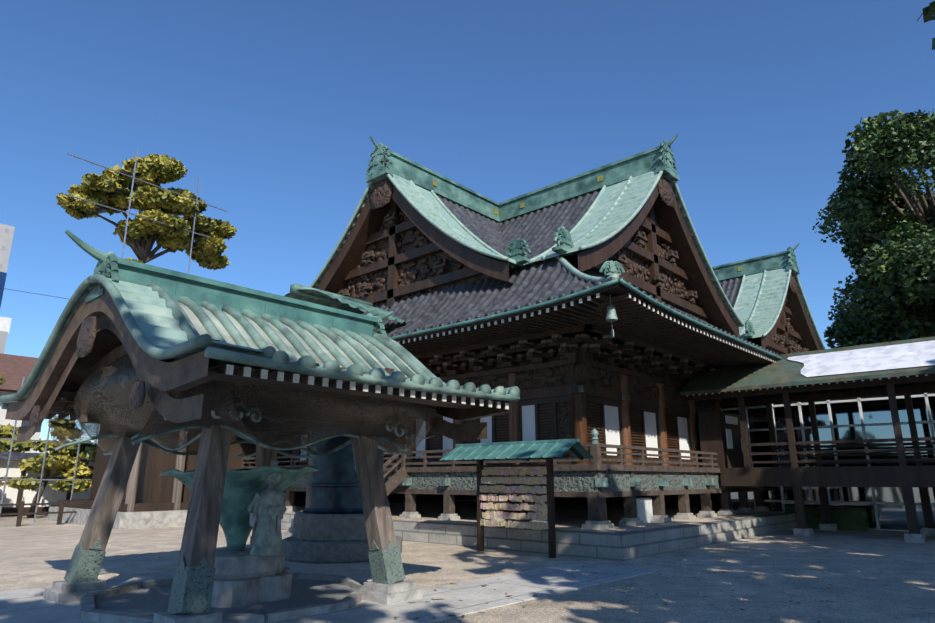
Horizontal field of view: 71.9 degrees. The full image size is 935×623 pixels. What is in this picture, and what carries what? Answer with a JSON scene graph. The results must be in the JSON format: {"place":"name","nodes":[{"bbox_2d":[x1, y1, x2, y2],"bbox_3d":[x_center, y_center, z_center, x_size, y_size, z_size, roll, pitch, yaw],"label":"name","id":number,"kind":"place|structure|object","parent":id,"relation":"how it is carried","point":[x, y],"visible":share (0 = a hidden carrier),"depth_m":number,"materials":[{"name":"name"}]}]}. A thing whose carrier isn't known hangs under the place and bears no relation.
{"place":"outdoors","nodes":[
{"label":"outdoors","id":0,"kind":"place"},
{"bbox_2d":[0,223,14,353],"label":"concrete buildings","id":1,"kind":"structure","parent":0,"point":[6,234],"depth_m":118.11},
{"bbox_2d":[0,272,6,306],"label":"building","id":2,"kind":"structure","parent":1,"relation":"on","point":[3,275],"depth_m":116.89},
{"bbox_2d":[0,317,11,333],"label":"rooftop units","id":3,"kind":"object","parent":1,"relation":"on","point":[5,323],"visible":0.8,"depth_m":56.97},
{"bbox_2d":[0,430,23,447],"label":"foliage","id":4,"kind":"object","parent":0,"point":[20,445],"visible":0.1,"depth_m":29.23,"materials":[{"name":"green plant"}]},
{"bbox_2d":[0,391,41,452],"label":"low building","id":5,"kind":"structure","parent":0,"point":[20,423],"depth_m":35.61,"materials":[{"name":"paint"}]},
{"bbox_2d":[0,353,37,391],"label":"building roof","id":6,"kind":"structure","parent":5,"relation":"on","point":[15,370],"depth_m":38.62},
{"bbox_2d":[2,288,66,298],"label":"utility wire","id":7,"kind":"object","parent":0,"point":[34,293],"depth_m":45.20,"materials":[{"name":"black metal"}]},
{"bbox_2d":[117,257,377,337],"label":"roof ridge","id":8,"kind":"structure","parent":0,"point":[220,295],"depth_m":9.03,"materials":[{"name":"green metal"}]},
{"bbox_2d":[65,230,393,335],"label":"pavilion ornaments","id":9,"kind":"object","parent":8,"relation":"attached to","point":[107,265],"visible":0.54,"depth_m":7.83},
{"bbox_2d":[175,283,341,328],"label":"pavilion crests","id":10,"kind":"object","parent":8,"relation":"attached to","point":[181,290],"visible":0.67,"depth_m":9.34,"materials":[{"name":"green metal"}]},
{"bbox_2d":[383,445,407,495],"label":"hall stairs","id":11,"kind":"structure","parent":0,"point":[394,481],"depth_m":18.15,"materials":[{"name":"brown wood"}]},
{"bbox_2d":[0,515,934,622],"bbox_3d":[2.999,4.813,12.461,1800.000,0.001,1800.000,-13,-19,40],"label":"ground","id":12,"kind":"structure","parent":0,"point":[38,552],"depth_m":10.83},
{"bbox_2d":[0,375,34,452],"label":"tree","id":13,"kind":"object","parent":12,"relation":"on","point":[7,433],"depth_m":29.67,"materials":[{"name":"green plant"}]},
{"bbox_2d":[0,476,39,490],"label":"low pine","id":14,"kind":"object","parent":12,"relation":"on","point":[26,484],"depth_m":24.70,"materials":[{"name":"green plant"}]},
{"bbox_2d":[0,500,83,526],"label":"fence","id":15,"kind":"object","parent":12,"relation":"on","point":[20,513],"visible":0.46,"depth_m":21.89,"materials":[{"name":"brown wood"}]},
{"bbox_2d":[0,462,91,516],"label":"wall timbers","id":16,"kind":"object","parent":12,"relation":"on","point":[26,509],"visible":0.02,"depth_m":27.78,"materials":[{"name":"brown wood"}]},
{"bbox_2d":[0,460,94,507],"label":"plaster wall","id":17,"kind":"structure","parent":12,"relation":"on","point":[50,495],"depth_m":28.03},
{"bbox_2d":[0,452,94,461],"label":"wall cap","id":18,"kind":"object","parent":17,"relation":"on","point":[17,456],"depth_m":27.92,"materials":[{"name":"grey tile"}]},
{"bbox_2d":[0,418,96,517],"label":"tree","id":19,"kind":"object","parent":12,"relation":"on","point":[32,464],"depth_m":26.60,"materials":[{"name":"green plant"}]},
{"bbox_2d":[36,421,92,472],"bbox_3d":[-18.186,5.772,26.808,3.388,2.530,4.414,-13,-19,40],"label":"pine","id":20,"kind":"object","parent":12,"relation":"on","point":[73,449],"visible":0.02,"depth_m":26.79,"materials":[{"name":"green plant"}]},
{"bbox_2d":[49,448,96,493],"bbox_3d":[-15.719,6.923,27.916,3.030,3.759,4.171,-13,-19,40],"label":"tree foliage","id":21,"kind":"object","parent":12,"relation":"on","point":[90,455],"depth_m":26.71,"materials":[{"name":"green plant"}]},
{"bbox_2d":[58,454,90,486],"bbox_3d":[-15.710,6.456,28.098,2.603,2.306,3.698,-13,-19,40],"label":"pine","id":22,"kind":"object","parent":12,"relation":"on","point":[71,484],"visible":0.06,"depth_m":26.36,"materials":[{"name":"green plant"}]},
{"bbox_2d":[0,149,226,521],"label":"tree support poles","id":23,"kind":"object","parent":12,"relation":"on","point":[47,440],"visible":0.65,"depth_m":34.67,"materials":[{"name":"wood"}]},
{"bbox_2d":[56,153,237,269],"bbox_3d":[-19.498,0.700,38.751,5.905,21.267,11.139,-13,-19,40],"label":"tall pine","id":24,"kind":"object","parent":12,"relation":"on","point":[147,197],"depth_m":39.17,"materials":[{"name":"green plant"}]},
{"bbox_2d":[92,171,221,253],"bbox_3d":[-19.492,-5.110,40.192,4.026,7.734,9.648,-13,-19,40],"label":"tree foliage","id":25,"kind":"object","parent":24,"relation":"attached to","point":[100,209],"visible":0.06,"depth_m":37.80,"materials":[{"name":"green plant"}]},
{"bbox_2d":[79,572,363,622],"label":"stone curb","id":26,"kind":"structure","parent":12,"relation":"on","point":[89,611],"depth_m":7.42,"materials":[{"name":"stone"}]},
{"bbox_2d":[94,578,355,615],"bbox_3d":[-3.079,3.752,8.446,3.234,0.030,3.400,-13,-19,40],"label":"fountain gravel bed","id":27,"kind":"object","parent":26,"relation":"in","point":[150,601],"visible":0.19,"depth_m":8.23,"materials":[{"name":"grey gravel"}]},
{"bbox_2d":[211,547,291,607],"bbox_3d":[-3.079,3.476,8.518,1.446,0.560,1.587,-13,-19,40],"label":"stone pedestal","id":28,"kind":"object","parent":27,"relation":"on","point":[245,577],"visible":0.67,"depth_m":8.05,"materials":[{"name":"grey stone"}]},
{"bbox_2d":[160,465,318,550],"bbox_3d":[-3.145,2.851,8.914,2.081,1.409,2.059,-13,-19,40],"label":"fountain lotus leaf","id":29,"kind":"object","parent":28,"relation":"on","point":[243,487],"visible":0.65,"depth_m":8.56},
{"bbox_2d":[247,460,286,555],"bbox_3d":[-2.648,2.572,8.521,0.522,1.190,0.500,-13,-19,40],"label":"fountain child statue","id":30,"kind":"object","parent":28,"relation":"on","point":[266,509],"visible":0.94,"depth_m":8.32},
{"bbox_2d":[47,500,475,528],"bbox_3d":[-7.808,8.726,28.473,6.900,0.500,16.900,-13,-19,40],"label":"stone foundation","id":31,"kind":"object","parent":12,"relation":"on","point":[143,519],"depth_m":21.23,"materials":[{"name":"grey stone"}]},
{"bbox_2d":[125,430,187,511],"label":"front hall posts","id":32,"kind":"object","parent":31,"relation":"on","point":[131,491],"visible":0.19,"depth_m":21.16,"materials":[{"name":"brown wood"}]},
{"bbox_2d":[58,424,470,511],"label":"building wall","id":33,"kind":"structure","parent":31,"relation":"on","point":[154,490],"depth_m":22.79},
{"bbox_2d":[281,519,293,537],"bbox_3d":[-3.733,5.856,17.279,2.300,0.510,1.760,-13,-19,40],"label":"stone hall stair","id":34,"kind":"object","parent":12,"relation":"on","point":[288,533],"visible":0.1,"depth_m":17.12,"materials":[{"name":"grey stone"}]},
{"bbox_2d":[0,562,661,622],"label":"stone paving","id":35,"kind":"structure","parent":12,"relation":"on","point":[31,605],"depth_m":8.40,"materials":[{"name":"grey stone"}]},
{"bbox_2d":[43,579,422,622],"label":"pillar base stones","id":36,"kind":"object","parent":35,"relation":"on","point":[63,591],"visible":0.62,"depth_m":8.21,"materials":[{"name":"grey stone"}]},
{"bbox_2d":[78,398,396,613],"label":"pillars","id":37,"kind":"structure","parent":36,"relation":"on","point":[200,535],"depth_m":8.57,"materials":[{"name":"brown wood"}]},
{"bbox_2d":[64,529,404,613],"bbox_3d":[-3.079,3.334,8.555,3.396,0.585,3.004,-13,-19,40],"label":"pavilion post feet","id":38,"kind":"object","parent":37,"relation":"attached to","point":[191,589],"visible":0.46,"depth_m":8.34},
{"bbox_2d":[5,284,508,446],"bbox_3d":[-3.129,0.935,9.122,6.160,1.778,4.150,-13,-19,40],"label":"pavilion wood","id":39,"kind":"object","parent":35,"relation":"on","point":[67,366],"visible":0.35,"depth_m":8.31,"materials":[{"name":"brown wood"}]},
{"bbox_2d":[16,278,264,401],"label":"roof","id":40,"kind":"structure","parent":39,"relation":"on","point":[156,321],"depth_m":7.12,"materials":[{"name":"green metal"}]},
{"bbox_2d":[30,316,419,426],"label":"pavilion carvings","id":41,"kind":"object","parent":39,"relation":"attached to","point":[86,341],"visible":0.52,"depth_m":7.78,"materials":[{"name":"brown wood"}]},
{"bbox_2d":[54,424,410,458],"bbox_3d":[-3.079,1.839,8.938,4.273,0.261,3.955,-13,-19,40],"label":"rope","id":42,"kind":"object","parent":39,"relation":"on","point":[247,438],"visible":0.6,"depth_m":8.51,"materials":[{"name":"fabric"}]},
{"bbox_2d":[49,356,436,455],"bbox_3d":[-3.079,1.410,9.056,4.813,1.110,3.940,-13,-19,40],"label":"pavilion bird net","id":43,"kind":"object","parent":39,"relation":"attached to","point":[103,426],"visible":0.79,"depth_m":7.68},
{"bbox_2d":[40,358,508,420],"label":"rafter ends","id":44,"kind":"object","parent":39,"relation":"attached to","point":[237,372],"visible":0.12,"depth_m":6.71,"materials":[{"name":"wood"}]},
{"bbox_2d":[164,402,432,438],"bbox_3d":[-1.712,1.354,7.909,3.580,0.323,0.894,10,-17,-33],"label":"carved ornament","id":45,"kind":"object","parent":39,"relation":"on","point":[253,416],"visible":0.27,"depth_m":7.09,"materials":[{"name":"brown wood"}]},
{"bbox_2d":[177,302,490,399],"bbox_3d":[-2.939,0.762,9.386,6.200,1.249,3.620,-13,-19,40],"label":"pavilion roof sheet","id":46,"kind":"object","parent":39,"relation":"on","point":[199,326],"visible":0.04,"depth_m":8.39,"materials":[{"name":"green metal"}]},
{"bbox_2d":[0,274,519,408],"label":"pavilion roof ribs","id":47,"kind":"object","parent":46,"relation":"on","point":[424,378],"visible":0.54,"depth_m":7.94,"materials":[{"name":"green metal"}]},
{"bbox_2d":[282,511,401,563],"bbox_3d":[-2.562,4.571,13.238,2.500,0.860,2.500,-13,-19,40],"label":"stone pedestal","id":48,"kind":"object","parent":12,"relation":"on","point":[326,538],"visible":0.81,"depth_m":12.33,"materials":[{"name":"grey stone"}]},
{"bbox_2d":[302,427,383,513],"bbox_3d":[-2.562,2.365,13.812,1.800,3.700,1.800,-13,-19,40],"label":"bronze lantern","id":49,"kind":"object","parent":12,"relation":"on","point":[332,485],"visible":0.38,"depth_m":12.81,"materials":[{"name":"teal metal"}]},
{"bbox_2d":[448,447,583,557],"bbox_3d":[0.994,4.003,13.768,3.000,2.227,1.126,-13,-19,40],"label":"ema rack","id":50,"kind":"object","parent":12,"relation":"on","point":[549,475],"visible":0.65,"depth_m":13.46,"materials":[{"name":"brown wood"}]},
{"bbox_2d":[479,468,547,529],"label":"ema plaques","id":51,"kind":"object","parent":50,"relation":"attached to","point":[522,489],"visible":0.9,"depth_m":13.60,"materials":[{"name":"beige wood"}]},
{"bbox_2d":[440,439,593,460],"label":"signboard roof","id":52,"kind":"structure","parent":50,"relation":"on","point":[545,449],"depth_m":13.64,"materials":[{"name":"teal metal"}]},
{"bbox_2d":[281,502,797,560],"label":"stone platform","id":53,"kind":"structure","parent":12,"relation":"on","point":[624,546],"depth_m":14.55,"materials":[{"name":"grey stone"}]},
{"bbox_2d":[284,464,764,520],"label":"veranda supports","id":54,"kind":"object","parent":53,"relation":"on","point":[597,509],"visible":0.35,"depth_m":17.08,"materials":[{"name":"brown wood"}]},
{"bbox_2d":[242,444,717,468],"bbox_3d":[-0.558,5.183,22.122,15.695,0.455,7.095,-13,-19,40],"label":"veranda railing","id":55,"kind":"object","parent":54,"relation":"on","point":[595,451],"visible":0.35,"depth_m":17.07,"materials":[{"name":"brown wood"}]},
{"bbox_2d":[289,471,762,491],"bbox_3d":[1.067,6.283,23.935,15.800,0.460,12.100,-13,-19,40],"label":"hall veranda frieze","id":56,"kind":"object","parent":54,"relation":"attached to","point":[574,481],"visible":0.43,"depth_m":16.88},
{"bbox_2d":[402,428,714,486],"bbox_3d":[0.804,5.580,23.335,15.560,1.298,11.000,-13,-19,40],"label":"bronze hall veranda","id":57,"kind":"object","parent":54,"relation":"attached to","point":[601,482],"visible":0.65,"depth_m":16.55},
{"bbox_2d":[362,190,778,355],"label":"hall roof tiles","id":58,"kind":"object","parent":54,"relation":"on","point":[537,282],"visible":0.21,"depth_m":18.39,"materials":[{"name":"grey tile"}]},
{"bbox_2d":[284,283,405,322],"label":"roof ridge","id":59,"kind":"structure","parent":58,"relation":"on","point":[320,297],"depth_m":18.26,"materials":[{"name":"green metal"}]},
{"bbox_2d":[396,332,715,451],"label":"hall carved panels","id":60,"kind":"object","parent":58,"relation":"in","point":[564,418],"visible":0.19,"depth_m":17.49,"materials":[{"name":"brown wood"}]},
{"bbox_2d":[310,170,825,349],"bbox_3d":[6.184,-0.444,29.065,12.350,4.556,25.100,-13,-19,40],"label":"gable roof verge","id":61,"kind":"structure","parent":58,"relation":"on","point":[633,196],"depth_m":21.08,"materials":[{"name":"metal"}]},
{"bbox_2d":[316,181,820,350],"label":"hall barge boards","id":62,"kind":"object","parent":58,"relation":"attached to","point":[370,221],"visible":0.52,"depth_m":21.71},
{"bbox_2d":[369,175,796,292],"bbox_3d":[6.270,-2.533,26.113,7.639,1.000,20.122,-13,-19,40],"label":"hall gegyo","id":63,"kind":"object","parent":62,"relation":"attached to","point":[381,193],"visible":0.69,"depth_m":20.88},
{"bbox_2d":[342,211,802,354],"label":"gable wall","id":64,"kind":"structure","parent":58,"relation":"attached to","point":[456,265],"depth_m":20.80,"materials":[{"name":"brown wood"}]},
{"bbox_2d":[365,134,799,338],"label":"ridge-end ornaments","id":65,"kind":"object","parent":58,"relation":"on","point":[378,165],"visible":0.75,"depth_m":20.76},
{"bbox_2d":[385,146,789,280],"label":"hall ridges","id":66,"kind":"object","parent":58,"relation":"on","point":[624,169],"visible":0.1,"depth_m":23.39,"materials":[{"name":"green metal"}]},
{"bbox_2d":[433,175,741,270],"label":"ridge crests","id":67,"kind":"object","parent":66,"relation":"attached to","point":[599,178],"visible":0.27,"depth_m":24.55,"materials":[{"name":"green metal"}]},
{"bbox_2d":[698,411,744,467],"bbox_3d":[8.364,4.231,21.036,0.700,1.750,2.100,-13,-19,40],"label":"reception booth","id":68,"kind":"object","parent":54,"relation":"on","point":[713,425],"visible":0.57,"depth_m":20.36,"materials":[{"name":"brown wood"}]},
{"bbox_2d":[286,506,768,528],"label":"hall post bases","id":69,"kind":"object","parent":53,"relation":"on","point":[607,524],"visible":0.52,"depth_m":17.25,"materials":[{"name":"grey stone"}]},
{"bbox_2d":[636,498,652,522],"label":"ac units","id":70,"kind":"object","parent":53,"relation":"on","point":[644,510],"visible":0.32,"depth_m":16.08},
{"bbox_2d":[471,493,721,507],"bbox_3d":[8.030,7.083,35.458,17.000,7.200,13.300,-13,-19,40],"label":"underfloor openings","id":71,"kind":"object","parent":12,"relation":"on","point":[672,500],"depth_m":26.41,"materials":[{"name":"brown wood"}]},
{"bbox_2d":[326,542,934,622],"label":"fallen leaves","id":72,"kind":"object","parent":12,"relation":"on","point":[693,577],"visible":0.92,"depth_m":8.93,"materials":[{"name":"brown plant"}]},
{"bbox_2d":[688,373,934,533],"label":"corridor wood","id":73,"kind":"object","parent":12,"relation":"on","point":[903,475],"visible":1,"depth_m":18.27,"materials":[{"name":"brown wood"}]},
{"bbox_2d":[725,415,742,451],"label":"notice signs","id":74,"kind":"object","parent":73,"relation":"attached to","point":[731,420],"visible":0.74,"depth_m":20.36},
{"bbox_2d":[680,336,934,400],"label":"corridor roof","id":75,"kind":"structure","parent":73,"relation":"on","point":[784,372],"depth_m":19.16,"materials":[{"name":"metal"}]},
{"bbox_2d":[686,374,934,400],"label":"corridor rafter ends","id":76,"kind":"object","parent":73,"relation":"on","point":[812,384],"visible":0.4,"depth_m":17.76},
{"bbox_2d":[783,504,871,530],"bbox_3d":[11.329,6.457,20.391,2.468,0.815,0.916,-13,-19,40],"label":"hedge","id":77,"kind":"object","parent":12,"relation":"on","point":[847,518],"visible":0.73,"depth_m":19.86,"materials":[{"name":"green plant"}]},
{"bbox_2d":[781,501,868,505],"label":"hedge snow","id":78,"kind":"structure","parent":77,"relation":"on","point":[830,503],"depth_m":20.25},
{"bbox_2d":[721,392,934,530],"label":"glass hall","id":79,"kind":"structure","parent":12,"relation":"on","point":[894,517],"depth_m":20.78,"materials":[{"name":"clear glass"}]},
{"bbox_2d":[720,393,934,531],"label":"glass hall frames","id":80,"kind":"structure","parent":79,"relation":"attached to","point":[862,424],"depth_m":20.96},
{"bbox_2d":[793,523,934,542],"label":"foundation stones","id":81,"kind":"object","parent":12,"relation":"on","point":[908,537],"visible":0.92,"depth_m":17.71,"materials":[{"name":"grey stone"}]},
{"bbox_2d":[0,0,934,452],"label":"sky","id":82,"kind":"structure","parent":0,"point":[276,106],"materials":[{"name":"blue"}]},
{"bbox_2d":[300,405,689,459],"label":"window panels","id":83,"kind":"object","parent":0,"point":[612,432],"visible":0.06,"depth_m":18.29,"materials":[{"name":"white paper"}]},
{"bbox_2d":[298,395,701,459],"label":"dark hall frames","id":84,"kind":"structure","parent":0,"point":[554,401],"depth_m":17.76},
{"bbox_2d":[292,364,720,468],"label":"pillars","id":85,"kind":"structure","parent":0,"point":[579,416],"depth_m":17.71,"materials":[{"name":"brown wood"}]},
{"bbox_2d":[297,324,719,467],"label":"horizontal beams","id":86,"kind":"structure","parent":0,"point":[577,355],"depth_m":17.72,"materials":[{"name":"brown wood"}]},
{"bbox_2d":[569,385,695,412],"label":"metal fittings","id":87,"kind":"object","parent":86,"relation":"attached to","point":[580,388],"visible":0.23,"depth_m":17.80,"materials":[{"name":"brown metal"}]},
{"bbox_2d":[285,501,783,532],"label":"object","id":88,"kind":"structure","parent":0,"point":[572,517],"depth_m":19.34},
{"bbox_2d":[383,403,700,457],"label":"wall panels","id":89,"kind":"object","parent":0,"point":[552,428],"visible":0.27,"depth_m":17.98,"materials":[{"name":"brown wood"}]},
{"bbox_2d":[419,332,692,366],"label":"blocks","id":90,"kind":"structure","parent":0,"point":[541,338],"depth_m":18.95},
{"bbox_2d":[420,334,716,377],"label":"roof brackets","id":91,"kind":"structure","parent":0,"point":[559,349],"depth_m":17.66,"materials":[{"name":"brown wood"}]},
{"bbox_2d":[345,210,797,354],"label":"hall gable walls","id":92,"kind":"structure","parent":0,"point":[633,261],"depth_m":20.77,"materials":[{"name":"brown wood"}]},
{"bbox_2d":[338,212,808,351],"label":"gable bracket blocks","id":93,"kind":"structure","parent":92,"relation":"attached to","point":[440,266],"depth_m":21.19,"materials":[{"name":"brown wood"}]},
{"bbox_2d":[345,197,802,353],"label":"gable beams","id":94,"kind":"structure","parent":92,"relation":"attached to","point":[392,262],"depth_m":20.76,"materials":[{"name":"brown wood"}]},
{"bbox_2d":[427,348,716,408],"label":"bracket arms","id":95,"kind":"object","parent":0,"point":[545,380],"visible":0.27,"depth_m":17.90},
{"bbox_2d":[390,278,782,359],"bbox_3d":[1.225,2.361,23.977,18.110,0.290,14.710,-13,-19,40],"label":"eave edge","id":96,"kind":"object","parent":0,"point":[628,286],"visible":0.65,"depth_m":14.77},
{"bbox_2d":[397,293,775,361],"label":"hall rafter ends","id":97,"kind":"object","parent":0,"point":[539,311],"visible":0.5,"depth_m":15.10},
{"bbox_2d":[400,293,773,366],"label":"eave rafters","id":98,"kind":"object","parent":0,"point":[638,321],"visible":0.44,"depth_m":15.95,"materials":[{"name":"brown wood"}]},
{"bbox_2d":[395,282,778,366],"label":"fascia","id":99,"kind":"structure","parent":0,"point":[616,289],"depth_m":14.96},
{"bbox_2d":[605,295,617,337],"bbox_3d":[3.010,0.095,13.471,0.260,0.920,0.260,-13,-19,40],"label":"wind bell","id":100,"kind":"object","parent":99,"relation":"hanging from","point":[611,315],"visible":1,"depth_m":13.41,"materials":[{"name":"green metal"}]},
{"bbox_2d":[787,340,934,376],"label":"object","id":101,"kind":"structure","parent":0,"point":[915,354],"depth_m":17.69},
{"bbox_2d":[812,108,934,347],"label":"tree","id":102,"kind":"object","parent":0,"point":[897,267],"depth_m":35.29,"materials":[{"name":"green plant"}]},
{"bbox_2d":[917,1,934,49],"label":"tree","id":103,"kind":"object","parent":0,"point":[928,13],"visible":1,"depth_m":5.64,"materials":[{"name":"green plant"}]}
]}

